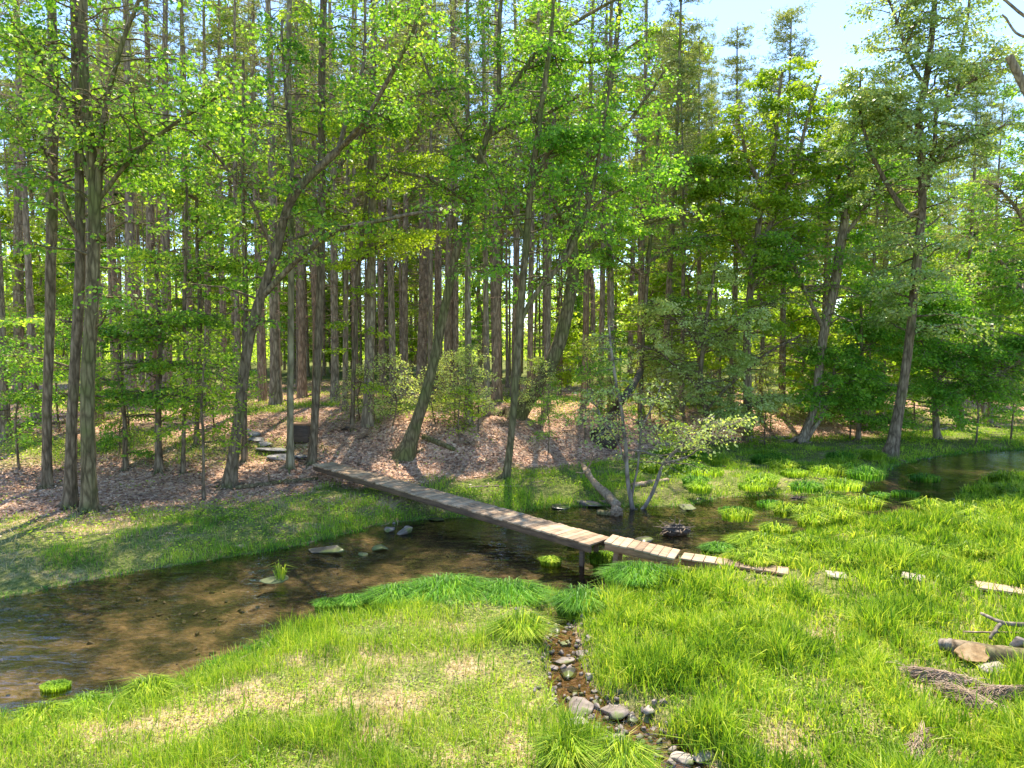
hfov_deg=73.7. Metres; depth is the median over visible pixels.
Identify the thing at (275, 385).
pine tree
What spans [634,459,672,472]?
grass clump
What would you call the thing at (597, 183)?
pine tree
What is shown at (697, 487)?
grass clump
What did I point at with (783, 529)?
grass tuft
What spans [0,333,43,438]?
sapling
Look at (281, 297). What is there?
broadleaf tree
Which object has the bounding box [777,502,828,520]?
grass tuft
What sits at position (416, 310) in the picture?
pine tree
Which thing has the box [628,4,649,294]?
pine tree
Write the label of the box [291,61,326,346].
pine tree
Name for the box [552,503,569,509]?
stream rock
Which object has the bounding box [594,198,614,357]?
pine tree
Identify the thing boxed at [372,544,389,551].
stream rock
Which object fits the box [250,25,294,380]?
pine tree
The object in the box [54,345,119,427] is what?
sapling
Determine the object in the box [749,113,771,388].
pine tree
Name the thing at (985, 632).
fallen branch
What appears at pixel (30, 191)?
broadleaf tree
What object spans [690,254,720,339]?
broadleaf tree
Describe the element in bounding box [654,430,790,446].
fallen log
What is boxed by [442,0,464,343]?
pine tree
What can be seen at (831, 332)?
broadleaf tree
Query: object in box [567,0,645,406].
pine tree
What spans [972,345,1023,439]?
sapling
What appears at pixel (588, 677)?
rivulet stone
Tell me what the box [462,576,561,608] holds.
sedge tussock
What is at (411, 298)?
pine tree
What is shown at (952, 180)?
pine tree
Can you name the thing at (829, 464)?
grass clump
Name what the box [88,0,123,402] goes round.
pine tree
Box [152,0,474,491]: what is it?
maple tree
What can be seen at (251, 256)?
pine tree
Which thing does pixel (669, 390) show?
sapling
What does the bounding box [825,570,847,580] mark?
plank slab
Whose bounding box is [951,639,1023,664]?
felled log
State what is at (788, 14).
pine tree
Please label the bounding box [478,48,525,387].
pine tree
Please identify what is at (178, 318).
understory maple
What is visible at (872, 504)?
grass tuft
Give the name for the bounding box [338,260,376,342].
broadleaf tree
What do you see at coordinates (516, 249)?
pine tree
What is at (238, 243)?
pine tree
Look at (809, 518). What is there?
grass tuft
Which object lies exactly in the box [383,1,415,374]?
pine tree
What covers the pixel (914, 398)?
sapling
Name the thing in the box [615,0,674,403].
pine tree
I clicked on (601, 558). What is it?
sedge tussock
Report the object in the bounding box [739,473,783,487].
grass clump
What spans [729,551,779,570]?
grass tuft
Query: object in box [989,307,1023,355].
broadleaf tree
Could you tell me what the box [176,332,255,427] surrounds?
sapling
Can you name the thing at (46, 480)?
maple tree
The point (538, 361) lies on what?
sapling
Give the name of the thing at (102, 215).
pine tree
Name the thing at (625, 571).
sedge tussock
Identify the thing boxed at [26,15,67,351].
pine tree
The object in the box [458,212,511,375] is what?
broadleaf tree
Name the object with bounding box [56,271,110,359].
broadleaf tree
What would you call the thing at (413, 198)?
pine tree
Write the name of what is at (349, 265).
pine tree
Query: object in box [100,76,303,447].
understory maple
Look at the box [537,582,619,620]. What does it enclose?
sedge tussock
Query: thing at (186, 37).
pine tree
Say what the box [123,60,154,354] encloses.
pine tree
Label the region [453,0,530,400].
pine tree
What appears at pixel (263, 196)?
pine tree
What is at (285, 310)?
broadleaf tree
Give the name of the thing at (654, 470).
grass clump
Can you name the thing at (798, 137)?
pine tree
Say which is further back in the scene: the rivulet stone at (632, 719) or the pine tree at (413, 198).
the pine tree at (413, 198)
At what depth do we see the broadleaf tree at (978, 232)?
39.87 m
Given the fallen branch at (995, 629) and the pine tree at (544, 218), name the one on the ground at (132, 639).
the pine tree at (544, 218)
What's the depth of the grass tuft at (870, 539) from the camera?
14.36 m
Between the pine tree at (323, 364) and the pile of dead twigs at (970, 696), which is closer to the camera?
the pile of dead twigs at (970, 696)
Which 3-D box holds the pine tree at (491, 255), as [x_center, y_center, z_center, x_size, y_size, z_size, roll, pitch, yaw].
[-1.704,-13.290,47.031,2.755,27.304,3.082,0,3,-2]
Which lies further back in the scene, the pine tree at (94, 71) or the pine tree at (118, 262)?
the pine tree at (118, 262)
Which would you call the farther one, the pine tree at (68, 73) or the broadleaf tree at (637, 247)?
the broadleaf tree at (637, 247)
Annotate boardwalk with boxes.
[680,552,788,575]
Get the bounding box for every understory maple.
[0,290,258,471]
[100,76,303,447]
[277,43,462,431]
[559,109,735,427]
[791,301,943,441]
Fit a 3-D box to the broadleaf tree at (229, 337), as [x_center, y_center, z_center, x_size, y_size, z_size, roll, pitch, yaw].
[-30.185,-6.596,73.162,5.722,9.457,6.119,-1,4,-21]
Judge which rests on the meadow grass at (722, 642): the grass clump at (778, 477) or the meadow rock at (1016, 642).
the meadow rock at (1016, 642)
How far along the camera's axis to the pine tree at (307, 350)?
55.56 m
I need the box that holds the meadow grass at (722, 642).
[0,468,1023,767]
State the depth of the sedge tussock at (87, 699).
8.44 m
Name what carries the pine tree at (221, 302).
on the ground at (132, 639)
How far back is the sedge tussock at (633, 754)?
7.01 m
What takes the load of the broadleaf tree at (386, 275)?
on the ground at (132, 639)
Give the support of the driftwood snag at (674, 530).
in the stream water
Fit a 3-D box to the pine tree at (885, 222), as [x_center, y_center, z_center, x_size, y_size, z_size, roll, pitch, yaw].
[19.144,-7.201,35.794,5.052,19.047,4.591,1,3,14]
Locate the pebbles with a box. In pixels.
[513,607,740,767]
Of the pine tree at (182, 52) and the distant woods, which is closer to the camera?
the pine tree at (182, 52)
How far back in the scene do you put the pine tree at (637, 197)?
56.14 m
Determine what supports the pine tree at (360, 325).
on the ground at (132, 639)
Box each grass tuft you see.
[717,507,756,522]
[723,546,752,562]
[728,539,781,550]
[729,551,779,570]
[736,549,781,566]
[738,529,792,546]
[746,545,782,553]
[757,520,795,536]
[762,547,805,565]
[767,500,798,517]
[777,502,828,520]
[783,532,821,543]
[788,508,836,528]
[802,492,849,510]
[814,501,861,522]
[819,549,873,567]
[820,549,861,562]
[834,493,888,511]
[847,535,893,549]
[873,537,913,547]
[876,534,915,545]
[890,541,934,551]
[903,495,948,512]
[912,544,962,558]
[935,498,1002,512]
[940,540,995,560]
[948,507,995,523]
[957,514,997,527]
[980,470,1020,483]
[982,498,1016,507]
[991,481,1023,494]
[1005,487,1023,496]
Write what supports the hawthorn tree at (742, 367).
on the ground at (132, 639)
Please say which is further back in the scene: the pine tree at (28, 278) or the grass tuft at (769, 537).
the pine tree at (28, 278)
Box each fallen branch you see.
[963,631,1023,633]
[980,612,1023,626]
[989,623,1002,639]
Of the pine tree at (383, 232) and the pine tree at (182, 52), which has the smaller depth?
the pine tree at (182, 52)
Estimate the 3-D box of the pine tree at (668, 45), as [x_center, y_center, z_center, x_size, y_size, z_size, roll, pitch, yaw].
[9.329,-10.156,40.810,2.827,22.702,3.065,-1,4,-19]
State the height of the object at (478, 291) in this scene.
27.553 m
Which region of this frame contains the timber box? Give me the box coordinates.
[294,422,310,442]
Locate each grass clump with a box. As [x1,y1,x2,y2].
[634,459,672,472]
[639,461,666,473]
[653,447,686,458]
[669,460,707,472]
[678,479,716,493]
[679,473,711,485]
[682,450,709,459]
[682,466,728,477]
[694,452,734,465]
[737,480,774,491]
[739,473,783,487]
[744,472,783,482]
[746,453,774,464]
[763,456,808,470]
[766,452,794,460]
[778,467,810,477]
[788,479,826,493]
[805,462,851,475]
[817,461,838,470]
[820,455,862,464]
[822,477,866,491]
[824,450,859,460]
[834,462,872,472]
[840,465,887,481]
[857,450,888,460]
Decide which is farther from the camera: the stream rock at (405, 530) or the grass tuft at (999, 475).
the grass tuft at (999, 475)
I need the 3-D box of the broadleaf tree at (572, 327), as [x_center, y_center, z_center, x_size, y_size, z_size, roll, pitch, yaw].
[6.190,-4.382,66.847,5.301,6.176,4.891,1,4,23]
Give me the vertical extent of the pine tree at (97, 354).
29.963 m
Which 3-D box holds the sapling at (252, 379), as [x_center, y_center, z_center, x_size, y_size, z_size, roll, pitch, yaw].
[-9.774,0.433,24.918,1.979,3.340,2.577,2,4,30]
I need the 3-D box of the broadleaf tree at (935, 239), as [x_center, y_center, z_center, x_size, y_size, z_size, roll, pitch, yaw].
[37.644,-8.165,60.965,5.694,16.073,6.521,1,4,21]
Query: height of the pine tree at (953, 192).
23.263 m
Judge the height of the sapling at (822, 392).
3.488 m
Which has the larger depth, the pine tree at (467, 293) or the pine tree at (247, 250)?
the pine tree at (247, 250)
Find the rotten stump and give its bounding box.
[607,502,623,517]
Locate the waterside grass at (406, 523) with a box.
[0,447,1023,718]
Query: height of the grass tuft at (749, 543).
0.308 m
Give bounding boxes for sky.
[0,0,1023,331]
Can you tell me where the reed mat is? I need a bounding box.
[956,685,1023,703]
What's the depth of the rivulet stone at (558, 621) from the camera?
11.41 m
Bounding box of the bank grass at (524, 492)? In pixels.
[0,384,1023,580]
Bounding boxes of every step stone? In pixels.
[247,431,260,435]
[248,437,263,441]
[256,442,272,446]
[256,447,285,450]
[266,454,296,459]
[296,455,306,458]
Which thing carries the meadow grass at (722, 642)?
on the ground at (132, 639)
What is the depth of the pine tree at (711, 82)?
56.15 m
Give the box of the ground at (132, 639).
[0,331,1023,767]
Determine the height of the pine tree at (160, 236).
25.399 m
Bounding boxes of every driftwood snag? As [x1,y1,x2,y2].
[653,515,695,538]
[789,494,808,501]
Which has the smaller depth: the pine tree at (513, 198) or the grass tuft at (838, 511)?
the grass tuft at (838, 511)
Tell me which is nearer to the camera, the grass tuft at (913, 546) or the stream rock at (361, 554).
the grass tuft at (913, 546)
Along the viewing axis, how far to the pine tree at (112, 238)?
37.65 m
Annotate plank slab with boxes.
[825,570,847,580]
[901,571,924,582]
[975,581,1023,595]
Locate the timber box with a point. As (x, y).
(301, 432)
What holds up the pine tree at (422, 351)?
on the ground at (132, 639)
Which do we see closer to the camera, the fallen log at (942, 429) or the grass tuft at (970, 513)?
the grass tuft at (970, 513)
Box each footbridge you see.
[312,462,608,579]
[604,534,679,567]
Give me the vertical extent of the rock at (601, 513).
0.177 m
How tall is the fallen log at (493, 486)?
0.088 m
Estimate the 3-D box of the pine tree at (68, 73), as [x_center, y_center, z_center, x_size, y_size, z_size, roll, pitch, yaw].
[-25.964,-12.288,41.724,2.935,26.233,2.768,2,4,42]
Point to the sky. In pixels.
(824, 21)
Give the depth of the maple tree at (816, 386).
29.96 m
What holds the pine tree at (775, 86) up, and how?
on the ground at (132, 639)
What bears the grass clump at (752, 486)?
on the ground at (132, 639)
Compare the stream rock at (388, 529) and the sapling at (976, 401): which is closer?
the stream rock at (388, 529)
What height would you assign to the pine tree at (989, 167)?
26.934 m
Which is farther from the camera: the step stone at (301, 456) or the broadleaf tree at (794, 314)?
the broadleaf tree at (794, 314)
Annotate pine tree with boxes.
[0,0,59,441]
[0,0,67,395]
[0,0,70,420]
[0,10,30,330]
[0,91,13,306]
[19,0,140,425]
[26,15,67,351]
[28,27,74,374]
[42,198,69,366]
[57,144,73,342]
[60,10,102,316]
[60,62,74,293]
[63,0,168,387]
[63,0,184,408]
[63,104,82,341]
[68,39,119,323]
[68,50,122,384]
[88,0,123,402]
[92,1,124,322]
[101,19,157,285]
[102,0,201,390]
[108,122,141,379]
[109,13,145,388]
[109,18,142,381]
[114,213,124,311]
[116,0,223,403]
[116,6,145,384]
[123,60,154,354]
[134,0,182,345]
[134,0,224,393]
[135,21,181,344]
[141,69,180,312]
[156,0,201,300]
[156,38,181,374]
[170,0,246,396]
[177,0,259,395]
[189,34,223,348]
[193,0,276,392]
[208,0,319,406]
[215,0,300,401]
[217,174,252,330]
[224,174,252,337]
[226,170,254,345]
[229,0,275,386]
[235,0,346,474]
[237,0,277,390]
[241,129,252,368]
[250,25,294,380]
[265,0,339,398]
[266,28,305,378]
[275,0,317,386]
[280,176,287,369]
[283,0,343,393]
[283,0,368,403]
[287,63,316,375]
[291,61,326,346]
[293,15,325,344]
[296,0,392,411]
[302,35,329,380]
[306,0,441,427]
[311,68,351,340]
[317,72,344,375]
[325,50,351,341]
[326,0,384,394]
[335,80,360,299]
[336,0,418,392]
[337,250,342,366]
[340,82,363,344]
[341,47,358,371]
[344,53,367,334]
[350,23,376,341]
[356,0,417,404]
[357,0,479,391]
[357,134,377,375]
[358,99,364,363]
[361,0,454,397]
[361,138,397,350]
[367,144,378,371]
[377,90,397,370]
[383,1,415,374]
[395,203,414,371]
[399,0,458,401]
[401,0,446,340]
[403,184,443,336]
[408,1,476,390]
[408,223,417,369]
[409,26,434,340]
[412,0,491,395]
[412,107,417,368]
[413,259,415,364]
[416,0,491,394]
[427,0,508,424]
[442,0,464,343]
[443,1,471,267]
[444,39,491,344]
[449,0,518,415]
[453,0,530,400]
[471,0,502,384]
[471,1,507,383]
[478,0,554,395]
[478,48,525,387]
[499,50,537,330]
[499,67,513,375]
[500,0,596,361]
[502,141,536,375]
[505,0,581,387]
[507,97,528,372]
[517,0,598,411]
[520,158,557,377]
[520,176,557,362]
[526,1,555,335]
[530,152,559,340]
[536,85,571,371]
[541,71,593,386]
[552,116,566,372]
[553,0,634,404]
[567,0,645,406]
[575,0,658,410]
[584,65,620,336]
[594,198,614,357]
[614,65,627,368]
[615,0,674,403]
[617,0,726,408]
[624,114,646,291]
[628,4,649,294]
[638,54,720,412]
[639,34,671,382]
[646,17,683,338]
[657,27,730,404]
[661,54,709,395]
[686,21,772,401]
[695,72,722,377]
[701,30,720,372]
[715,66,814,420]
[725,56,751,376]
[727,0,841,418]
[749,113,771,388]
[781,89,866,419]
[782,135,808,355]
[804,143,824,314]
[817,88,914,426]
[831,65,932,414]
[889,98,923,280]
[921,114,969,381]
[924,60,1021,429]
[930,92,961,254]
[933,118,951,227]
[942,168,960,252]
[947,67,1023,423]
[955,152,976,274]
[958,91,1007,302]
[968,112,1001,306]
[969,110,996,288]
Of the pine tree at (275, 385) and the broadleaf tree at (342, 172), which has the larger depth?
the broadleaf tree at (342, 172)
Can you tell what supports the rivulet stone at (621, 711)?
on the ground at (132, 639)
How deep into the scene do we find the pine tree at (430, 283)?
32.71 m
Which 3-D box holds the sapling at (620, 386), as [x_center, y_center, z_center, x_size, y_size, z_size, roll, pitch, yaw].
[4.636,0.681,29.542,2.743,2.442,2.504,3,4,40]
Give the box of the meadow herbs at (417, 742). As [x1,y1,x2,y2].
[0,583,1022,767]
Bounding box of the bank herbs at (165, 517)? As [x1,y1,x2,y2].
[0,383,1023,558]
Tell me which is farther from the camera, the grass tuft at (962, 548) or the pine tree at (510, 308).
the pine tree at (510, 308)
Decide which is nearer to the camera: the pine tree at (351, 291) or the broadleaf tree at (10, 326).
the pine tree at (351, 291)
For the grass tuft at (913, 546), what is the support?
on the ground at (132, 639)
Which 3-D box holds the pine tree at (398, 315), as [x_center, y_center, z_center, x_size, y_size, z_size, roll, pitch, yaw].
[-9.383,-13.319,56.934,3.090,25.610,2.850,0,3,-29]
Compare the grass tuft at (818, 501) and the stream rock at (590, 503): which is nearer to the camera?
the grass tuft at (818, 501)
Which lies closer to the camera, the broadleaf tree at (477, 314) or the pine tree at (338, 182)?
the pine tree at (338, 182)
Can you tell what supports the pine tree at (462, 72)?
on the ground at (132, 639)
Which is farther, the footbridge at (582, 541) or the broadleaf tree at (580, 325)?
the broadleaf tree at (580, 325)
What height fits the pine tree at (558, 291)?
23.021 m
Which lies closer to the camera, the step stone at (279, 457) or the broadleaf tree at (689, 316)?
the step stone at (279, 457)
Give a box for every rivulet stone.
[550,627,559,634]
[551,657,574,665]
[555,618,565,624]
[559,667,576,678]
[567,686,578,692]
[567,696,593,717]
[567,716,588,730]
[576,650,583,656]
[585,673,593,680]
[600,704,629,720]
[626,714,638,724]
[643,705,654,714]
[646,725,662,737]
[658,738,672,748]
[670,751,693,766]
[693,748,712,762]
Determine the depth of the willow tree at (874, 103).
26.15 m
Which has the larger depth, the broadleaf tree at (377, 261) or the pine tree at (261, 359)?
the broadleaf tree at (377, 261)
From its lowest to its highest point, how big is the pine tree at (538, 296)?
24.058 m
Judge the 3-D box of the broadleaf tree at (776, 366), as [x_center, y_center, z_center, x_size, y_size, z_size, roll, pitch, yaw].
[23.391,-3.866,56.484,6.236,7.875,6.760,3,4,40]
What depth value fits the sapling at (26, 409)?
20.84 m
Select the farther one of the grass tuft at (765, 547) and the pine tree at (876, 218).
the pine tree at (876, 218)
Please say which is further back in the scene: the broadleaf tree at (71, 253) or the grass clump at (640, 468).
the broadleaf tree at (71, 253)
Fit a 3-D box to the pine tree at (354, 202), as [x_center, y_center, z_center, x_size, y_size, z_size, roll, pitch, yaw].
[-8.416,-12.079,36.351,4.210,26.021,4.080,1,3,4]
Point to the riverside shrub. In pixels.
(625, 454)
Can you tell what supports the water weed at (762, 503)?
on the stream water
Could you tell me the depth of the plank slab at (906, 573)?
12.53 m
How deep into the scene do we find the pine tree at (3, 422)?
23.35 m
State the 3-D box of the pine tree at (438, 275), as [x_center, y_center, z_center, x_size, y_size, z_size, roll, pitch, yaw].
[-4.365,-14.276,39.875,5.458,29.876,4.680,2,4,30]
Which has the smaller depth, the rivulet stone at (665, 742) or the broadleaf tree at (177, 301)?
the rivulet stone at (665, 742)
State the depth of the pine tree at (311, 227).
48.34 m
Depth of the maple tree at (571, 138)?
21.49 m
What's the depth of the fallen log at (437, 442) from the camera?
24.26 m
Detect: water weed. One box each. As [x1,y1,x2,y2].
[718,506,752,513]
[756,499,781,509]
[825,494,844,501]
[870,491,890,500]
[891,489,921,498]
[907,472,940,483]
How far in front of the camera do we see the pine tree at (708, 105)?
37.59 m
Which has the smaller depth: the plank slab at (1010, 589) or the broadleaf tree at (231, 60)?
the plank slab at (1010, 589)
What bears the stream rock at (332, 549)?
in the stream water
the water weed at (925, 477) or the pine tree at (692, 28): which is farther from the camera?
the pine tree at (692, 28)
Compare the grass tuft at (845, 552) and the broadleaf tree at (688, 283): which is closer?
the grass tuft at (845, 552)
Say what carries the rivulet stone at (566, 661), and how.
on the ground at (132, 639)
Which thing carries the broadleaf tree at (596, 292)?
on the ground at (132, 639)
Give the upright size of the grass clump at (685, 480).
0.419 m
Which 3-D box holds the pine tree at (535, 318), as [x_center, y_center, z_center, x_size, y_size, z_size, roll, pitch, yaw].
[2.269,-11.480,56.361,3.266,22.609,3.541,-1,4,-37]
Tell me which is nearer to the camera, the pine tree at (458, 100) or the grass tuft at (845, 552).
the grass tuft at (845, 552)
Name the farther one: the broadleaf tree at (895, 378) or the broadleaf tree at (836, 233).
the broadleaf tree at (836, 233)
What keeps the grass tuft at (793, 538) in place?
on the ground at (132, 639)
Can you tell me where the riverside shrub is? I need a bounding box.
[559,319,757,516]
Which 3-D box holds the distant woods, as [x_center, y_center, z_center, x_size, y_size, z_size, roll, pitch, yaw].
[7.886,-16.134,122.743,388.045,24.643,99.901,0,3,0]
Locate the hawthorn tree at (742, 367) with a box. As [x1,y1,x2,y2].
[612,262,818,446]
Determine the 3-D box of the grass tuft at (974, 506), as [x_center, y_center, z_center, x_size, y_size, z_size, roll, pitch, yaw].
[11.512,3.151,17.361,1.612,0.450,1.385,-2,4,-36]
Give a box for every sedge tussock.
[1,695,71,726]
[39,679,72,698]
[59,689,119,714]
[106,671,186,700]
[263,560,292,580]
[309,596,341,613]
[333,593,367,612]
[352,580,426,608]
[390,571,506,610]
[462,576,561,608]
[463,603,570,646]
[509,720,607,767]
[535,555,564,568]
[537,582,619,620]
[571,706,677,767]
[585,550,625,567]
[592,559,688,592]
[696,541,736,555]
[720,531,785,547]
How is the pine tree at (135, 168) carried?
on the ground at (132, 639)
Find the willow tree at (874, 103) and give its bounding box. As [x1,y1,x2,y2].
[818,0,1023,463]
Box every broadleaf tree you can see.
[0,21,73,374]
[0,196,74,388]
[1,226,26,348]
[5,299,54,350]
[14,66,155,358]
[24,186,74,342]
[33,239,81,377]
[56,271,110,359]
[88,39,203,269]
[157,193,248,387]
[177,0,281,379]
[211,282,256,363]
[224,100,351,286]
[247,88,316,365]
[266,236,325,367]
[269,278,326,362]
[276,0,400,279]
[294,281,364,367]
[308,253,349,372]
[310,242,342,365]
[322,290,364,366]
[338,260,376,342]
[349,168,418,371]
[351,30,380,365]
[366,1,447,232]
[375,256,443,375]
[383,63,512,365]
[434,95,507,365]
[458,14,569,379]
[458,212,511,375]
[462,221,511,369]
[521,306,597,396]
[526,71,651,383]
[526,212,589,373]
[547,91,628,367]
[563,301,605,370]
[564,279,606,346]
[565,316,595,368]
[566,12,693,383]
[582,262,652,379]
[617,258,692,392]
[622,157,668,293]
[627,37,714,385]
[647,261,703,362]
[652,232,692,355]
[656,227,728,376]
[673,305,759,405]
[679,128,748,379]
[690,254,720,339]
[706,150,806,365]
[741,165,811,373]
[751,278,854,408]
[753,293,819,373]
[794,163,863,387]
[795,323,838,377]
[800,135,859,299]
[800,261,821,358]
[803,301,928,416]
[830,184,928,382]
[869,160,950,366]
[881,222,923,369]
[906,211,956,286]
[920,217,991,392]
[926,335,957,382]
[932,166,1022,413]
[971,153,1023,336]
[975,198,1023,387]
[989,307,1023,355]
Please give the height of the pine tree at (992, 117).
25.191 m
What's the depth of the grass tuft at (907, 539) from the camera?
14.62 m
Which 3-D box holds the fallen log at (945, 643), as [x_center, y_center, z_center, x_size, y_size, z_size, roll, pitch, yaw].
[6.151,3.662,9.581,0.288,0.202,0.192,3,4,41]
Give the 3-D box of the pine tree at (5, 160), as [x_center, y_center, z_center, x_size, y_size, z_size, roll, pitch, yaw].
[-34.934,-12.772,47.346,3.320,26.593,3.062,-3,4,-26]
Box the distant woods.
[2,217,1023,368]
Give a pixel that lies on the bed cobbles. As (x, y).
(6, 608)
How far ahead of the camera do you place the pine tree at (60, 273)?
64.41 m
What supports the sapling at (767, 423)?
on the ground at (132, 639)
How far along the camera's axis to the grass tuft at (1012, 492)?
18.91 m
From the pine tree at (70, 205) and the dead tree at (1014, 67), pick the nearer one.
the dead tree at (1014, 67)
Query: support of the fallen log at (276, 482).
on the ground at (132, 639)
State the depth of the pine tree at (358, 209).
54.31 m
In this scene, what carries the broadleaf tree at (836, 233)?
on the ground at (132, 639)
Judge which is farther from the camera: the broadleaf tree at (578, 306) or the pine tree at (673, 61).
the broadleaf tree at (578, 306)
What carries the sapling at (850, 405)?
on the ground at (132, 639)
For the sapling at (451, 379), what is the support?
on the ground at (132, 639)
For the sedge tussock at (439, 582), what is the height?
0.512 m
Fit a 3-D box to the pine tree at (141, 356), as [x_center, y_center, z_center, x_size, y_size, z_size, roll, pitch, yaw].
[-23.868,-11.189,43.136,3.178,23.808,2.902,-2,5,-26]
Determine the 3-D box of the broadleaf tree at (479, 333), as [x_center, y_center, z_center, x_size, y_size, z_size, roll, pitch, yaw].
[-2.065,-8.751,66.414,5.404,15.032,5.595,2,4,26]
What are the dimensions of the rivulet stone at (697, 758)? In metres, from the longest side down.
0.250 x 0.181 x 0.068 m
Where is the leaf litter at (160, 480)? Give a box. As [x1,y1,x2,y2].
[0,380,1023,538]
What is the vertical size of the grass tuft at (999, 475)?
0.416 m
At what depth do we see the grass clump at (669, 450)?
26.19 m
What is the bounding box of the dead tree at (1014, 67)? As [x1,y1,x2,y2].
[1001,0,1023,96]
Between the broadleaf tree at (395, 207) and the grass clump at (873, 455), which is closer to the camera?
the grass clump at (873, 455)
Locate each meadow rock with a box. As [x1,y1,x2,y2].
[974,661,1010,677]
[1009,636,1023,647]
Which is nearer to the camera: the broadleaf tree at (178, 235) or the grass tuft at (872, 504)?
the grass tuft at (872, 504)
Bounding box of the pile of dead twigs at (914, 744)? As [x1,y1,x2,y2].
[899,721,940,762]
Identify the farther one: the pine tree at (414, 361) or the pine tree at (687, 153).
the pine tree at (414, 361)
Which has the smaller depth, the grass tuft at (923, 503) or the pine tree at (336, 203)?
the grass tuft at (923, 503)
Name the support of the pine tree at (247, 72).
on the ground at (132, 639)
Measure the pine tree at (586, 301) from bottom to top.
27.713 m
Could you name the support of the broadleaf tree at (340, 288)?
on the ground at (132, 639)
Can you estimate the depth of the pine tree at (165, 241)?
32.34 m
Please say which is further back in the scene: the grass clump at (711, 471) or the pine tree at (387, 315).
the pine tree at (387, 315)
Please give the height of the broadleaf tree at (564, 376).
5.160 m
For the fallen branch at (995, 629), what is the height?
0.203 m
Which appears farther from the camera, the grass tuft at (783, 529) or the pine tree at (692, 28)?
the pine tree at (692, 28)
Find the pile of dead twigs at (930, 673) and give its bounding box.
[889,661,992,688]
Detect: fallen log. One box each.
[13,415,109,427]
[236,464,317,488]
[421,434,455,450]
[467,485,521,487]
[575,453,620,506]
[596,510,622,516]
[606,368,643,422]
[631,478,668,487]
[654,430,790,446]
[938,638,951,651]
[940,417,1000,430]
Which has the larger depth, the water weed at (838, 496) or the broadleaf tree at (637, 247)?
the broadleaf tree at (637, 247)
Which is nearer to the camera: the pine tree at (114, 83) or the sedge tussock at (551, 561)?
the sedge tussock at (551, 561)
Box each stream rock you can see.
[259,575,288,583]
[308,545,343,554]
[358,552,367,556]
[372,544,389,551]
[384,527,394,531]
[396,526,411,534]
[429,517,443,520]
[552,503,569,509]
[576,500,602,506]
[634,536,653,542]
[678,504,695,509]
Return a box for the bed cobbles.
[0,450,1017,695]
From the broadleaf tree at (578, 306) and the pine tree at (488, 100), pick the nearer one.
the pine tree at (488, 100)
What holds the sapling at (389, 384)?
on the ground at (132, 639)
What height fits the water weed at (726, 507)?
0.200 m
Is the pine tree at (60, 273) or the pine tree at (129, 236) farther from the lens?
the pine tree at (60, 273)
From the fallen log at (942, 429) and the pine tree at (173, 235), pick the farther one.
the pine tree at (173, 235)
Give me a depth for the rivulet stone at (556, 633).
10.71 m
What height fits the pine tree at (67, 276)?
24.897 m
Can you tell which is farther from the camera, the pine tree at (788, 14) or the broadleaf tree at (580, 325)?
the broadleaf tree at (580, 325)
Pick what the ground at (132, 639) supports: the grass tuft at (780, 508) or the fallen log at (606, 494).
the grass tuft at (780, 508)
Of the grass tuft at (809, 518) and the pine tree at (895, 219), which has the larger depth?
the pine tree at (895, 219)
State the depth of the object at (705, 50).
51.59 m
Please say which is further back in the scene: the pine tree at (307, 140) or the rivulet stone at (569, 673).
the pine tree at (307, 140)
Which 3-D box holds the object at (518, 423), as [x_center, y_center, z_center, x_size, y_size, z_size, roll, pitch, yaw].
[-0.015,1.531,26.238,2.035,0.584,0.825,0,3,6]
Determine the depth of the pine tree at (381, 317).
40.04 m
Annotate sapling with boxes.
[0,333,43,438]
[0,334,65,468]
[8,303,113,429]
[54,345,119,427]
[78,355,166,438]
[95,380,150,453]
[128,120,254,474]
[149,324,254,500]
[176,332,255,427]
[189,53,280,464]
[211,351,273,426]
[325,364,386,417]
[353,353,421,425]
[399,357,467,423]
[425,382,486,439]
[431,347,486,419]
[445,343,504,431]
[509,356,565,428]
[526,380,571,452]
[556,346,614,439]
[568,338,642,432]
[569,334,626,408]
[590,373,653,424]
[623,366,677,420]
[632,349,682,428]
[653,419,710,471]
[733,401,797,444]
[739,349,798,429]
[792,369,853,429]
[824,358,884,439]
[893,339,947,419]
[925,341,1020,444]
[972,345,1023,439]
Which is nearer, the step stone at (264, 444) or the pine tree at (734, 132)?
the step stone at (264, 444)
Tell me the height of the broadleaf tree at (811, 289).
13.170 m
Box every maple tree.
[0,0,133,489]
[0,0,184,510]
[0,0,264,516]
[95,257,225,475]
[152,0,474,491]
[253,0,448,468]
[369,0,665,466]
[428,0,708,480]
[483,0,711,423]
[662,53,876,441]
[739,93,953,443]
[813,262,1023,441]
[936,83,1023,394]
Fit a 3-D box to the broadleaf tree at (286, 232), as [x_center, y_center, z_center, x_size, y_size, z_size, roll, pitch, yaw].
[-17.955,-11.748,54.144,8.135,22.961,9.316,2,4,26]

